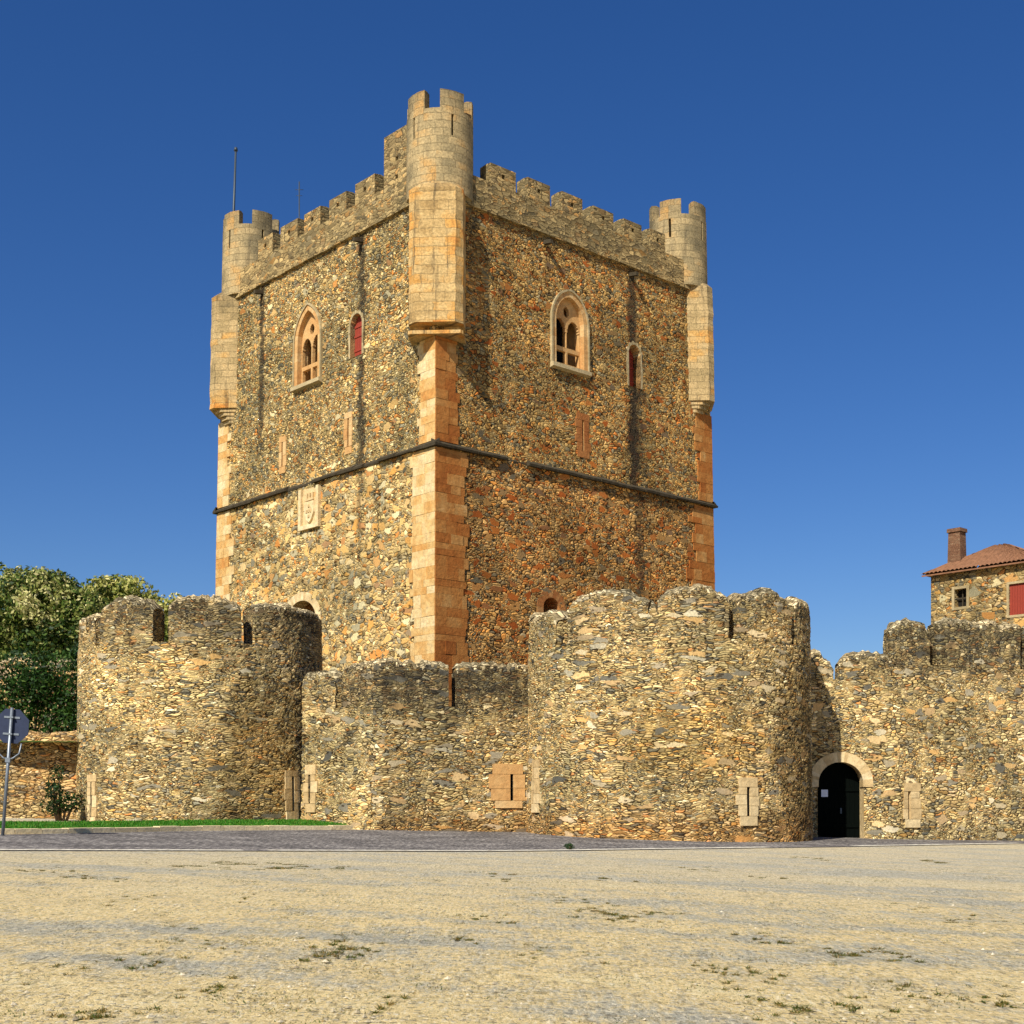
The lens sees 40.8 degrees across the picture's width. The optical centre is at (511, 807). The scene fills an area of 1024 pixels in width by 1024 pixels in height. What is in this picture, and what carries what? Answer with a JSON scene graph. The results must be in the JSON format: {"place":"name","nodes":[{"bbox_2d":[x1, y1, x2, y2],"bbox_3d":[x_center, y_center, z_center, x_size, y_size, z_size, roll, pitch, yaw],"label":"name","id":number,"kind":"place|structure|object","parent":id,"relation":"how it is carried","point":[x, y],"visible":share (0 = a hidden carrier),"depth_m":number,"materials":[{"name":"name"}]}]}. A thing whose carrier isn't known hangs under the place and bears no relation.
{"place":"outdoors","nodes":[
{"label":"outdoors","id":0,"kind":"place"},
{"bbox_2d":[0,740,74,741],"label":"terrace","id":1,"kind":"structure","parent":0,"point":[45,741],"depth_m":48.73,"materials":[{"name":"stone"}]},
{"bbox_2d":[0,642,78,732],"bbox_3d":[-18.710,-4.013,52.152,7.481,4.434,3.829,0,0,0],"label":"bush","id":2,"kind":"object","parent":1,"relation":"on","point":[42,683],"visible":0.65,"depth_m":51.39,"materials":[{"name":"green plant"}]},
{"bbox_2d":[0,561,111,665],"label":"broadleaf tree","id":3,"kind":"object","parent":1,"relation":"on","point":[44,604],"visible":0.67,"depth_m":68.54,"materials":[{"name":"green plant"}]},
{"bbox_2d":[21,574,184,649],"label":"broadleaf tree","id":4,"kind":"object","parent":1,"relation":"on","point":[112,588],"visible":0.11,"depth_m":73.80,"materials":[{"name":"green plant"}]},
{"bbox_2d":[0,818,346,828],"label":"grass","id":5,"kind":"structure","parent":0,"point":[129,823],"depth_m":41.41,"materials":[{"name":"green plant"}]},
{"bbox_2d":[0,818,1023,1023],"bbox_3d":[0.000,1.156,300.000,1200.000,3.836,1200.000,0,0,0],"label":"ground","id":6,"kind":"structure","parent":0,"point":[610,1000],"depth_m":14.71,"materials":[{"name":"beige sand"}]},
{"bbox_2d":[0,708,28,835],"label":"road sign","id":7,"kind":"object","parent":6,"relation":"on","point":[14,725],"visible":0.93,"depth_m":34.66,"materials":[{"name":"metal"}]},
{"bbox_2d":[0,731,91,818],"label":"terrace wall","id":8,"kind":"structure","parent":6,"relation":"on","point":[32,764],"depth_m":48.84,"materials":[{"name":"beige stone"}]},
{"bbox_2d":[39,763,85,820],"bbox_3d":[-15.287,-0.461,46.815,1.408,2.165,1.228,0,0,0],"label":"shrub","id":9,"kind":"object","parent":6,"relation":"on","point":[56,809],"visible":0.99,"depth_m":46.69,"materials":[{"name":"green plant"}]},
{"bbox_2d":[75,594,322,820],"bbox_3d":[-11.300,-2.815,49.100,8.799,8.829,6.599,0,0,0],"label":"bastion","id":10,"kind":"object","parent":6,"relation":"on","point":[198,715],"visible":0.73,"depth_m":46.30,"materials":[{"name":"stone"}]},
{"bbox_2d":[300,657,528,831],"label":"curtain wall","id":11,"kind":"structure","parent":6,"relation":"on","point":[390,743],"depth_m":46.22,"materials":[{"name":"stone"}]},
{"bbox_2d":[209,88,717,776],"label":"castle keep","id":12,"kind":"structure","parent":6,"relation":"on","point":[459,410],"depth_m":58.09,"materials":[{"name":"stone"}]},
{"bbox_2d":[232,147,237,210],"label":"flagpole","id":13,"kind":"object","parent":12,"relation":"attached to","point":[234,182],"visible":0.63,"depth_m":66.35,"materials":[{"name":"metal"}]},
{"bbox_2d":[295,182,302,217],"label":"antenna","id":14,"kind":"object","parent":12,"relation":"on","point":[299,189],"visible":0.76,"depth_m":68.48,"materials":[{"name":"metal"}]},
{"bbox_2d":[290,302,322,393],"bbox_3d":[-8.744,-20.252,60.378,0.917,3.745,2.225,0,0,-42],"label":"window","id":15,"kind":"structure","parent":12,"relation":"in","point":[309,318],"depth_m":60.52,"materials":[{"name":"stone"}]},
{"bbox_2d":[348,310,363,358],"bbox_3d":[-6.356,-19.875,57.696,0.500,1.950,1.136,0,0,-42],"label":"window","id":16,"kind":"structure","parent":12,"relation":"in","point":[359,326],"depth_m":57.82,"materials":[{"name":"wood"}]},
{"bbox_2d":[550,289,591,377],"bbox_3d":[2.282,-20.252,58.618,2.284,3.545,0.917,0,0,-42],"label":"window","id":17,"kind":"structure","parent":12,"relation":"in","point":[576,313],"depth_m":58.69,"materials":[{"name":"stone"}]},
{"bbox_2d":[626,341,642,388],"bbox_3d":[5.298,-19.723,61.316,1.055,2.045,0.520,0,0,-42],"label":"window","id":18,"kind":"structure","parent":12,"relation":"in","point":[630,357],"depth_m":61.46,"materials":[{"name":"stone"}]},
{"bbox_2d":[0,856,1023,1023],"bbox_3d":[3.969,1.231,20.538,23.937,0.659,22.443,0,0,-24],"label":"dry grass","id":19,"kind":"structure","parent":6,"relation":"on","point":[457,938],"depth_m":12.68,"materials":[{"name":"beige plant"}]},
{"bbox_2d":[526,583,812,841],"bbox_3d":[5.350,-2.710,46.166,9.699,8.620,7.631,0,0,0],"label":"bastion","id":20,"kind":"object","parent":6,"relation":"on","point":[681,713],"visible":0.93,"depth_m":42.92,"materials":[{"name":"stone"}]},
{"bbox_2d":[811,617,1023,840],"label":"gate wall","id":21,"kind":"structure","parent":6,"relation":"on","point":[917,727],"depth_m":49.60,"materials":[{"name":"stone"}]},
{"bbox_2d":[821,790,827,796],"bbox_3d":[11.249,-0.530,49.483,0.240,0.260,0.014,0,0,-2],"label":"paper notice","id":22,"kind":"object","parent":21,"relation":"attached to","point":[824,793],"visible":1,"depth_m":49.48,"materials":[{"name":"white paper"}]},
{"bbox_2d":[818,762,859,837],"bbox_3d":[11.704,-0.150,49.563,1.675,3.100,0.189,0,0,-2],"label":"door","id":23,"kind":"structure","parent":21,"relation":"in","point":[839,812],"depth_m":49.56,"materials":[{"name":"black wood"}]},
{"bbox_2d":[922,527,1023,627],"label":"stone house","id":24,"kind":"structure","parent":6,"relation":"on","point":[990,587],"depth_m":70.19,"materials":[{"name":"stone"}]},
{"bbox_2d":[952,585,968,609],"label":"window","id":25,"kind":"structure","parent":24,"relation":"in","point":[966,587],"depth_m":70.83,"materials":[{"name":"stone"}]},
{"bbox_2d":[1006,580,1023,617],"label":"window","id":26,"kind":"structure","parent":24,"relation":"in","point":[1016,600],"depth_m":68.58,"materials":[{"name":"wood"}]},
{"bbox_2d":[0,830,1023,850],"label":"road","id":27,"kind":"structure","parent":0,"point":[262,840],"depth_m":37.12,"materials":[{"name":"grey asphalt"}]},
{"bbox_2d":[0,825,352,833],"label":"kerb","id":28,"kind":"structure","parent":27,"relation":"on","point":[140,829],"depth_m":39.86,"materials":[{"name":"stone"}]},
{"bbox_2d":[0,843,1010,850],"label":"road marking","id":29,"kind":"object","parent":27,"relation":"on","point":[465,850],"visible":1,"depth_m":32.57,"materials":[{"name":"paint"}]},
{"bbox_2d":[563,843,574,848],"bbox_3d":[1.457,1.069,34.740,0.302,0.402,0.284,0,0,-31],"label":"weed","id":30,"kind":"object","parent":27,"relation":"on","point":[569,846],"visible":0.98,"depth_m":34.69,"materials":[{"name":"green plant"}]},
{"bbox_2d":[0,0,1023,678],"label":"sky","id":31,"kind":"structure","parent":0,"point":[856,167],"materials":[{"name":"blue"}]}
]}

